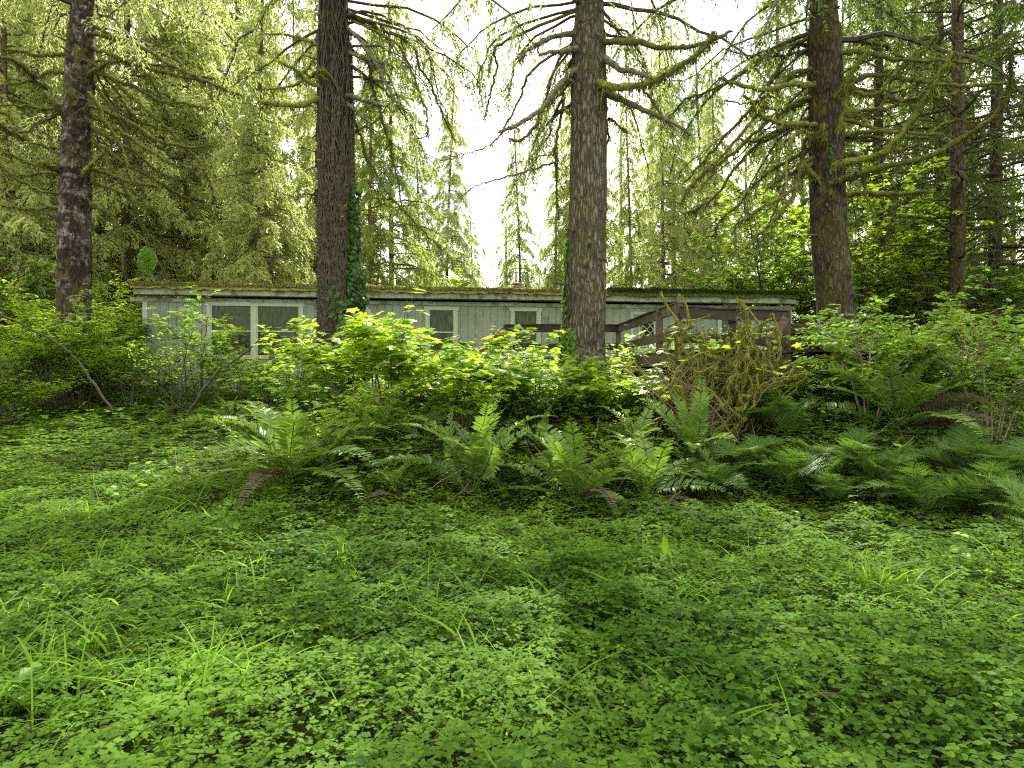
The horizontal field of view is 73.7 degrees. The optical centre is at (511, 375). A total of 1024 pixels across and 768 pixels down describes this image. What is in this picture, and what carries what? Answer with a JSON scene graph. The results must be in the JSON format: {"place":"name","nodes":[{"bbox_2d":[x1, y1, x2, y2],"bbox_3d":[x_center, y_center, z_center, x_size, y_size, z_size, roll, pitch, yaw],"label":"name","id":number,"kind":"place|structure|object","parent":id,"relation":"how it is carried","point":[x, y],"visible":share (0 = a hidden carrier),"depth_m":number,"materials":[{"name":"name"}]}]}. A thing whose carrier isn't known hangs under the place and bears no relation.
{"place":"outdoors","nodes":[
{"label":"outdoors","id":0,"kind":"place"},
{"bbox_2d":[0,367,1023,767],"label":"ground","id":1,"kind":"structure","parent":0,"point":[816,727],"depth_m":6.37,"materials":[{"name":"plant"}]},
{"bbox_2d":[0,341,33,386],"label":"shrub","id":2,"kind":"object","parent":1,"relation":"on","point":[7,372],"visible":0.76,"depth_m":13.70,"materials":[{"name":"green plant"}]},
{"bbox_2d":[0,359,100,421],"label":"shrub","id":3,"kind":"object","parent":1,"relation":"on","point":[8,392],"visible":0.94,"depth_m":13.44,"materials":[{"name":"green plant"}]},
{"bbox_2d":[0,251,106,380],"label":"maple tree","id":4,"kind":"object","parent":1,"relation":"on","point":[33,288],"visible":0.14,"depth_m":17.91,"materials":[{"name":"green plant"}]},
{"bbox_2d":[0,0,118,384],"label":"conifer tree","id":5,"kind":"object","parent":1,"relation":"on","point":[11,73],"visible":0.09,"depth_m":20.64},
{"bbox_2d":[0,0,119,388],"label":"conifer tree","id":6,"kind":"object","parent":1,"relation":"on","point":[17,223],"visible":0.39,"depth_m":19.32,"materials":[{"name":"plant"}]},
{"bbox_2d":[0,264,141,335],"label":"maple tree","id":7,"kind":"object","parent":1,"relation":"on","point":[112,291],"visible":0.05,"depth_m":20.13,"materials":[{"name":"green plant"}]},
{"bbox_2d":[0,0,148,297],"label":"conifer tree","id":8,"kind":"object","parent":1,"relation":"on","point":[115,147],"visible":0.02,"depth_m":23.80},
{"bbox_2d":[0,279,154,412],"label":"shrub","id":9,"kind":"object","parent":1,"relation":"on","point":[44,348],"visible":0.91,"depth_m":14.16,"materials":[{"name":"green plant"}]},
{"bbox_2d":[13,270,142,390],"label":"shrub","id":10,"kind":"object","parent":1,"relation":"on","point":[118,295],"visible":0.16,"depth_m":17.85,"materials":[{"name":"green plant"}]},
{"bbox_2d":[34,339,128,410],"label":"shrub","id":11,"kind":"object","parent":1,"relation":"on","point":[94,373],"visible":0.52,"depth_m":14.84,"materials":[{"name":"green plant"}]},
{"bbox_2d":[11,0,226,383],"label":"conifer tree","id":12,"kind":"object","parent":1,"relation":"on","point":[125,221],"visible":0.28,"depth_m":22.97,"materials":[{"name":"plant"}]},
{"bbox_2d":[92,318,158,394],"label":"shrub","id":13,"kind":"object","parent":1,"relation":"on","point":[137,334],"visible":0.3,"depth_m":17.03,"materials":[{"name":"green plant"}]},
{"bbox_2d":[96,334,160,412],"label":"shrub","id":14,"kind":"object","parent":1,"relation":"on","point":[112,372],"visible":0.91,"depth_m":14.29,"materials":[{"name":"green plant"}]},
{"bbox_2d":[0,0,277,408],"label":"spruce tree","id":15,"kind":"object","parent":1,"relation":"on","point":[75,169],"visible":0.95,"depth_m":15.22,"materials":[{"name":"green plant"}]},
{"bbox_2d":[105,336,195,408],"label":"sapling","id":16,"kind":"object","parent":1,"relation":"on","point":[148,364],"visible":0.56,"depth_m":14.80,"materials":[{"name":"green plant"}]},
{"bbox_2d":[93,0,267,386],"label":"conifer tree","id":17,"kind":"object","parent":1,"relation":"on","point":[197,187],"visible":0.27,"depth_m":24.22,"materials":[{"name":"plant"}]},
{"bbox_2d":[132,320,229,416],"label":"sapling","id":18,"kind":"object","parent":1,"relation":"on","point":[182,372],"visible":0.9,"depth_m":13.90,"materials":[{"name":"green plant"}]},
{"bbox_2d":[106,332,261,412],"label":"sapling","id":19,"kind":"object","parent":1,"relation":"on","point":[171,372],"visible":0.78,"depth_m":14.08,"materials":[{"name":"green plant"}]},
{"bbox_2d":[145,285,248,404],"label":"sapling","id":20,"kind":"object","parent":1,"relation":"on","point":[188,320],"visible":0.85,"depth_m":15.15,"materials":[{"name":"green plant"}]},
{"bbox_2d":[132,0,266,297],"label":"conifer tree","id":21,"kind":"object","parent":1,"relation":"on","point":[223,71],"visible":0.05,"depth_m":27.55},
{"bbox_2d":[178,0,306,278],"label":"conifer tree","id":22,"kind":"object","parent":1,"relation":"on","point":[238,11],"visible":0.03,"depth_m":31.73,"materials":[{"name":"plant"}]},
{"bbox_2d":[210,318,275,412],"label":"sapling","id":23,"kind":"object","parent":1,"relation":"on","point":[236,380],"visible":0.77,"depth_m":14.05,"materials":[{"name":"green plant"}]},
{"bbox_2d":[177,0,317,299],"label":"conifer tree","id":24,"kind":"object","parent":1,"relation":"on","point":[253,157],"visible":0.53,"depth_m":21.20,"materials":[{"name":"plant"}]},
{"bbox_2d":[217,14,310,298],"bbox_3d":[-8.080,-5.496,22.792,3.896,13.266,4.032,0,0,31],"label":"conifer tree","id":25,"kind":"object","parent":1,"relation":"on","point":[299,256],"visible":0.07,"depth_m":22.71,"materials":[{"name":"plant"}]},
{"bbox_2d":[252,315,321,414],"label":"sapling","id":26,"kind":"object","parent":1,"relation":"on","point":[275,369],"visible":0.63,"depth_m":12.50,"materials":[{"name":"green plant"}]},
{"bbox_2d":[161,394,426,508],"bbox_3d":[-2.417,0.838,8.027,2.886,1.329,3.146,0,0,0],"label":"sword fern","id":27,"kind":"object","parent":1,"relation":"on","point":[283,441],"visible":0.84,"depth_m":7.69,"materials":[{"name":"plant"}]},
{"bbox_2d":[257,416,367,500],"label":"sword fern","id":28,"kind":"object","parent":1,"relation":"on","point":[315,443],"visible":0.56,"depth_m":7.77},
{"bbox_2d":[253,356,378,428],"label":"shrub","id":29,"kind":"object","parent":1,"relation":"on","point":[320,395],"visible":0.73,"depth_m":11.23,"materials":[{"name":"green plant"}]},
{"bbox_2d":[260,0,376,284],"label":"conifer tree","id":30,"kind":"object","parent":1,"relation":"on","point":[301,121],"visible":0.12,"depth_m":28.69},
{"bbox_2d":[102,0,535,414],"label":"spruce tree","id":31,"kind":"object","parent":1,"relation":"on","point":[371,61],"visible":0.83,"depth_m":12.78,"materials":[{"name":"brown plant"}]},
{"bbox_2d":[313,0,370,381],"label":"ivy","id":32,"kind":"object","parent":31,"relation":"attached to","point":[352,285],"visible":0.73,"depth_m":12.31,"materials":[{"name":"green plant"}]},
{"bbox_2d":[274,312,401,414],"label":"shrub","id":33,"kind":"object","parent":1,"relation":"on","point":[322,364],"visible":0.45,"depth_m":10.70,"materials":[{"name":"green plant"}]},
{"bbox_2d":[301,380,435,444],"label":"shrub","id":34,"kind":"object","parent":1,"relation":"on","point":[394,389],"visible":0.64,"depth_m":8.54,"materials":[{"name":"green plant"}]},
{"bbox_2d":[333,384,410,446],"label":"sword fern","id":35,"kind":"object","parent":1,"relation":"on","point":[379,418],"visible":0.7,"depth_m":8.36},
{"bbox_2d":[339,308,428,416],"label":"sapling","id":36,"kind":"object","parent":1,"relation":"on","point":[379,339],"visible":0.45,"depth_m":9.47,"materials":[{"name":"green plant"}]},
{"bbox_2d":[354,6,415,286],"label":"conifer tree","id":37,"kind":"object","parent":1,"relation":"on","point":[368,235],"visible":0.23,"depth_m":23.54,"materials":[{"name":"plant"}]},
{"bbox_2d":[332,288,440,420],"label":"shrub","id":38,"kind":"object","parent":1,"relation":"on","point":[366,332],"visible":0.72,"depth_m":8.98,"materials":[{"name":"green plant"}]},
{"bbox_2d":[355,0,459,287],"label":"conifer tree","id":39,"kind":"object","parent":1,"relation":"on","point":[419,270],"visible":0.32,"depth_m":24.68,"materials":[{"name":"plant"}]},
{"bbox_2d":[175,329,655,490],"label":"bright undergrowth","id":40,"kind":"object","parent":1,"relation":"on","point":[522,443],"visible":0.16,"depth_m":9.81,"materials":[{"name":"green plant"}]},
{"bbox_2d":[368,340,474,413],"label":"shrub","id":41,"kind":"object","parent":1,"relation":"on","point":[399,381],"visible":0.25,"depth_m":9.27,"materials":[{"name":"green plant"}]},
{"bbox_2d":[394,121,449,285],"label":"conifer tree","id":42,"kind":"object","parent":1,"relation":"on","point":[420,188],"visible":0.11,"depth_m":34.12,"materials":[{"name":"plant"}]},
{"bbox_2d":[421,86,488,288],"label":"conifer tree","id":43,"kind":"object","parent":1,"relation":"on","point":[451,217],"visible":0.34,"depth_m":36.76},
{"bbox_2d":[373,322,548,443],"bbox_3d":[-0.660,0.124,8.872,2.279,1.650,1.989,0,0,0],"label":"shrub","id":44,"kind":"object","parent":1,"relation":"on","point":[451,383],"visible":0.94,"depth_m":8.52,"materials":[{"name":"green plant"}]},
{"bbox_2d":[369,392,554,490],"bbox_3d":[-0.516,0.724,7.634,1.598,1.113,1.450,0,0,28],"label":"sword fern","id":45,"kind":"object","parent":1,"relation":"on","point":[479,454],"visible":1,"depth_m":7.46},
{"bbox_2d":[129,280,800,393],"bbox_3d":[-1.235,-0.923,22.139,18.116,3.746,8.137,0,0,-7],"label":"mobile home","id":46,"kind":"object","parent":1,"relation":"on","point":[459,313],"visible":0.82,"depth_m":18.32,"materials":[{"name":"paint"}]},
{"bbox_2d":[205,302,304,358],"bbox_3d":[-6.704,-1.186,17.843,2.498,1.479,0.040,0,0,-7],"label":"window","id":47,"kind":"structure","parent":46,"relation":"in","point":[249,315],"depth_m":17.82,"materials":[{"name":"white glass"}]},
{"bbox_2d":[424,306,458,355],"bbox_3d":[-1.909,-1.213,18.471,0.947,1.329,0.040,0,0,-7],"label":"window","id":48,"kind":"structure","parent":46,"relation":"in","point":[445,319],"depth_m":18.48,"materials":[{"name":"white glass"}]},
{"bbox_2d":[509,307,541,356],"bbox_3d":[0.379,-1.182,18.770,0.916,1.394,0.040,0,0,-7],"label":"window","id":49,"kind":"structure","parent":46,"relation":"in","point":[517,315],"depth_m":18.77,"materials":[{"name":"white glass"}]},
{"bbox_2d":[441,337,575,427],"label":"shrub","id":50,"kind":"object","parent":1,"relation":"on","point":[517,369],"visible":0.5,"depth_m":9.44,"materials":[{"name":"green plant"}]},
{"bbox_2d":[0,355,1023,767],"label":"clover carpet","id":51,"kind":"object","parent":1,"relation":"on","point":[852,637],"visible":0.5,"depth_m":4.20,"materials":[{"name":"green plant"}]},
{"bbox_2d":[0,426,1023,767],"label":"cut leaved weeds","id":52,"kind":"object","parent":1,"relation":"on","point":[420,750],"visible":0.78,"depth_m":3.54,"materials":[{"name":"green plant"}]},
{"bbox_2d":[0,452,1023,767],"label":"grass","id":53,"kind":"structure","parent":1,"relation":"on","point":[42,654],"depth_m":3.69,"materials":[{"name":"plant"}]},
{"bbox_2d":[0,296,1023,513],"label":"undergrowth","id":54,"kind":"object","parent":1,"relation":"on","point":[111,492],"depth_m":10.20,"materials":[{"name":"plant"}]},
{"bbox_2d":[492,120,544,288],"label":"conifer tree","id":55,"kind":"object","parent":1,"relation":"on","point":[526,281],"visible":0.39,"depth_m":33.90,"materials":[{"name":"plant"}]},
{"bbox_2d":[475,381,571,421],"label":"shrub","id":56,"kind":"object","parent":1,"relation":"on","point":[539,404],"visible":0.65,"depth_m":9.66,"materials":[{"name":"green plant"}]},
{"bbox_2d":[481,323,566,430],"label":"sapling","id":57,"kind":"object","parent":1,"relation":"on","point":[537,351],"visible":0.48,"depth_m":9.65,"materials":[{"name":"green plant"}]},
{"bbox_2d":[531,142,568,289],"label":"conifer tree","id":58,"kind":"object","parent":1,"relation":"on","point":[557,264],"visible":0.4,"depth_m":26.96,"materials":[{"name":"plant"}]},
{"bbox_2d":[91,384,1023,511],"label":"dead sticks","id":59,"kind":"object","parent":1,"relation":"on","point":[549,461],"visible":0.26,"depth_m":8.42,"materials":[{"name":"wood"}]},
{"bbox_2d":[481,417,639,519],"bbox_3d":[0.451,1.105,7.696,1.966,1.393,1.827,0,0,22],"label":"sword fern","id":60,"kind":"object","parent":1,"relation":"on","point":[564,467],"visible":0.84,"depth_m":7.53,"materials":[{"name":"plant"}]},
{"bbox_2d":[536,361,614,421],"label":"shrub","id":61,"kind":"object","parent":1,"relation":"on","point":[574,383],"visible":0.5,"depth_m":9.99,"materials":[{"name":"green plant"}]},
{"bbox_2d":[538,88,617,288],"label":"conifer tree","id":62,"kind":"object","parent":1,"relation":"on","point":[566,121],"visible":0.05,"depth_m":32.91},
{"bbox_2d":[542,23,625,288],"bbox_3d":[3.347,-7.754,30.787,5.203,17.117,5.028,0,0,-25],"label":"conifer tree","id":63,"kind":"object","parent":1,"relation":"on","point":[568,143],"visible":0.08,"depth_m":30.96,"materials":[{"name":"plant"}]},
{"bbox_2d":[428,0,783,385],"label":"spruce tree","id":64,"kind":"object","parent":1,"relation":"on","point":[593,90],"visible":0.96,"depth_m":11.97,"materials":[{"name":"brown plant"}]},
{"bbox_2d":[557,230,576,376],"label":"ivy","id":65,"kind":"object","parent":64,"relation":"attached to","point":[570,336],"visible":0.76,"depth_m":12.02,"materials":[{"name":"green plant"}]},
{"bbox_2d":[559,355,675,433],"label":"shrub","id":66,"kind":"object","parent":1,"relation":"on","point":[600,388],"visible":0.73,"depth_m":9.79,"materials":[{"name":"green plant"}]},
{"bbox_2d":[598,400,663,463],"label":"sword fern","id":67,"kind":"object","parent":1,"relation":"on","point":[643,427],"visible":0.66,"depth_m":8.89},
{"bbox_2d":[606,91,665,304],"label":"conifer tree","id":68,"kind":"object","parent":1,"relation":"on","point":[624,215],"visible":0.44,"depth_m":25.03,"materials":[{"name":"plant"}]},
{"bbox_2d":[573,429,732,520],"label":"sword fern","id":69,"kind":"object","parent":1,"relation":"on","point":[640,465],"visible":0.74,"depth_m":7.74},
{"bbox_2d":[625,34,704,288],"bbox_3d":[6.405,-6.640,28.955,4.704,16.091,4.855,0,0,-23],"label":"conifer tree","id":70,"kind":"object","parent":1,"relation":"on","point":[664,193],"visible":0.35,"depth_m":28.99,"materials":[{"name":"plant"}]},
{"bbox_2d":[637,23,718,287],"bbox_3d":[8.115,-8.490,33.931,6.072,18.163,5.133,0,0,-36],"label":"conifer tree","id":71,"kind":"object","parent":1,"relation":"on","point":[674,90],"visible":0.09,"depth_m":33.72,"materials":[{"name":"plant"}]},
{"bbox_2d":[479,302,878,413],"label":"wooden deck","id":72,"kind":"structure","parent":1,"relation":"on","point":[730,313],"depth_m":10.51,"materials":[{"name":"brown wood"}]},
{"bbox_2d":[636,372,747,458],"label":"sword fern","id":73,"kind":"object","parent":1,"relation":"on","point":[688,426],"visible":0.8,"depth_m":8.76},
{"bbox_2d":[667,31,743,287],"bbox_3d":[10.369,-9.243,38.028,6.178,20.327,5.970,0,0,33],"label":"conifer tree","id":74,"kind":"object","parent":1,"relation":"on","point":[695,69],"visible":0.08,"depth_m":38.23,"materials":[{"name":"plant"}]},
{"bbox_2d":[662,444,752,496],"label":"lady fern","id":75,"kind":"object","parent":1,"relation":"on","point":[713,473],"visible":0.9,"depth_m":7.78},
{"bbox_2d":[577,291,855,442],"bbox_3d":[2.735,-0.098,9.486,3.734,2.328,2.071,0,0,0],"label":"mossy bush","id":76,"kind":"object","parent":1,"relation":"on","point":[740,380],"visible":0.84,"depth_m":9.27,"materials":[{"name":"green plant"}]},
{"bbox_2d":[679,59,758,305],"bbox_3d":[9.079,-6.257,29.968,4.561,15.116,4.419,0,0,-42],"label":"conifer tree","id":77,"kind":"object","parent":1,"relation":"on","point":[701,224],"visible":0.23,"depth_m":29.63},
{"bbox_2d":[706,433,791,472],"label":"lady fern","id":78,"kind":"object","parent":1,"relation":"on","point":[761,446],"visible":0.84,"depth_m":8.17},
{"bbox_2d":[723,0,814,319],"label":"conifer tree","id":79,"kind":"object","parent":1,"relation":"on","point":[763,3],"visible":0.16,"depth_m":35.93,"materials":[{"name":"plant"}]},
{"bbox_2d":[736,395,820,435],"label":"lady fern","id":80,"kind":"object","parent":1,"relation":"on","point":[780,414],"visible":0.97,"depth_m":8.92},
{"bbox_2d":[669,155,893,322],"bbox_3d":[9.129,-3.587,23.996,6.363,7.375,8.487,0,0,0],"label":"maple tree","id":81,"kind":"object","parent":1,"relation":"on","point":[777,279],"visible":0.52,"depth_m":23.26,"materials":[{"name":"green plant"}]},
{"bbox_2d":[736,444,846,488],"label":"lady fern","id":82,"kind":"object","parent":1,"relation":"on","point":[788,467],"visible":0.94,"depth_m":7.67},
{"bbox_2d":[606,0,1023,360],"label":"spruce tree","id":83,"kind":"object","parent":1,"relation":"on","point":[821,39],"visible":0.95,"depth_m":13.78,"materials":[{"name":"green plant"}]},
{"bbox_2d":[740,0,894,323],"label":"conifer tree","id":84,"kind":"object","parent":1,"relation":"on","point":[803,203],"visible":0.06,"depth_m":30.95,"materials":[{"name":"green plant"}]},
{"bbox_2d":[764,343,899,413],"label":"shrub","id":85,"kind":"object","parent":1,"relation":"on","point":[828,380],"visible":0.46,"depth_m":9.81,"materials":[{"name":"green plant"}]},
{"bbox_2d":[775,425,894,474],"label":"lady fern","id":86,"kind":"object","parent":1,"relation":"on","point":[866,446],"visible":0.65,"depth_m":7.79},
{"bbox_2d":[796,457,877,504],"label":"lady fern","id":87,"kind":"object","parent":1,"relation":"on","point":[829,484],"visible":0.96,"depth_m":7.35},
{"bbox_2d":[824,437,925,488],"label":"lady fern","id":88,"kind":"object","parent":1,"relation":"on","point":[885,464],"visible":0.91,"depth_m":7.49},
{"bbox_2d":[780,147,993,342],"bbox_3d":[10.338,-2.822,19.172,5.196,5.808,5.182,0,0,30],"label":"maple tree","id":89,"kind":"object","parent":1,"relation":"on","point":[864,264],"visible":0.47,"depth_m":18.25,"materials":[{"name":"green plant"}]},
{"bbox_2d":[790,294,988,428],"bbox_3d":[4.841,-0.130,9.205,1.975,1.768,2.275,0,0,-40],"label":"shrub","id":90,"kind":"object","parent":1,"relation":"on","point":[838,349],"visible":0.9,"depth_m":9.00,"materials":[{"name":"green plant"}]},
{"bbox_2d":[766,0,1015,362],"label":"conifer tree","id":91,"kind":"object","parent":1,"relation":"on","point":[877,121],"visible":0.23,"depth_m":20.57,"materials":[{"name":"green plant"}]},
{"bbox_2d":[816,269,990,410],"bbox_3d":[5.759,-0.451,10.090,2.095,2.030,1.747,0,0,0],"label":"shrub","id":92,"kind":"object","parent":1,"relation":"on","point":[939,312],"visible":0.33,"depth_m":9.68,"materials":[{"name":"green plant"}]},
{"bbox_2d":[791,332,1021,444],"bbox_3d":[4.915,0.166,8.831,2.345,1.496,2.769,0,0,0],"label":"sword fern","id":93,"kind":"object","parent":1,"relation":"on","point":[904,396],"visible":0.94,"depth_m":8.78,"materials":[{"name":"plant"}]},
{"bbox_2d":[855,461,994,515],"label":"lady fern","id":94,"kind":"object","parent":1,"relation":"on","point":[912,489],"visible":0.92,"depth_m":6.89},
{"bbox_2d":[845,0,1023,332],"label":"conifer tree","id":95,"kind":"object","parent":1,"relation":"on","point":[888,67],"visible":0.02,"depth_m":30.03,"materials":[{"name":"plant"}]},
{"bbox_2d":[850,0,1023,335],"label":"conifer tree","id":96,"kind":"object","parent":1,"relation":"on","point":[940,20],"visible":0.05,"depth_m":25.48,"materials":[{"name":"green plant"}]},
{"bbox_2d":[853,0,1023,352],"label":"conifer tree","id":97,"kind":"object","parent":1,"relation":"on","point":[958,272],"visible":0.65,"depth_m":17.37,"materials":[{"name":"green plant"}]},
{"bbox_2d":[856,0,1023,357],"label":"conifer tree","id":98,"kind":"object","parent":1,"relation":"on","point":[996,181],"visible":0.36,"depth_m":19.23,"materials":[{"name":"green plant"}]},
{"bbox_2d":[857,324,1023,425],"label":"shrub","id":99,"kind":"object","parent":1,"relation":"on","point":[925,375],"visible":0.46,"depth_m":9.02,"materials":[{"name":"green plant"}]},
{"bbox_2d":[891,418,1007,474],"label":"lady fern","id":100,"kind":"object","parent":1,"relation":"on","point":[958,457],"visible":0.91,"depth_m":7.71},
{"bbox_2d":[892,305,1023,446],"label":"shrub","id":101,"kind":"object","parent":1,"relation":"on","point":[1013,387],"visible":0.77,"depth_m":8.61,"materials":[{"name":"green plant"}]},
{"bbox_2d":[922,261,1023,347],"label":"maple tree","id":102,"kind":"object","parent":1,"relation":"on","point":[1016,285],"visible":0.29,"depth_m":17.52,"materials":[{"name":"green plant"}]},
{"bbox_2d":[926,457,1023,516],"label":"lady fern","id":103,"kind":"object","parent":1,"relation":"on","point":[997,470],"visible":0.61,"depth_m":6.83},
{"bbox_2d":[931,0,1023,336],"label":"conifer tree","id":104,"kind":"object","parent":1,"relation":"on","point":[1020,242],"visible":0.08,"depth_m":23.69,"materials":[{"name":"green plant"}]},
{"bbox_2d":[938,437,1023,488],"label":"lady fern","id":105,"kind":"object","parent":1,"relation":"on","point":[1018,459],"visible":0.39,"depth_m":7.42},
{"bbox_2d":[951,288,1023,411],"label":"shrub","id":106,"kind":"object","parent":1,"relation":"on","point":[1018,333],"visible":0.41,"depth_m":9.09,"materials":[{"name":"green plant"}]},
{"bbox_2d":[975,472,1023,540],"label":"lady fern","id":107,"kind":"object","parent":1,"relation":"on","point":[1020,498],"visible":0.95,"depth_m":6.12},
{"bbox_2d":[44,0,1023,315],"label":"sky","id":108,"kind":"structure","parent":0,"point":[483,168],"materials":[{"name":"white"}]},
{"bbox_2d":[95,0,1023,292],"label":"distant wood","id":109,"kind":"object","parent":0,"point":[497,235],"depth_m":46.52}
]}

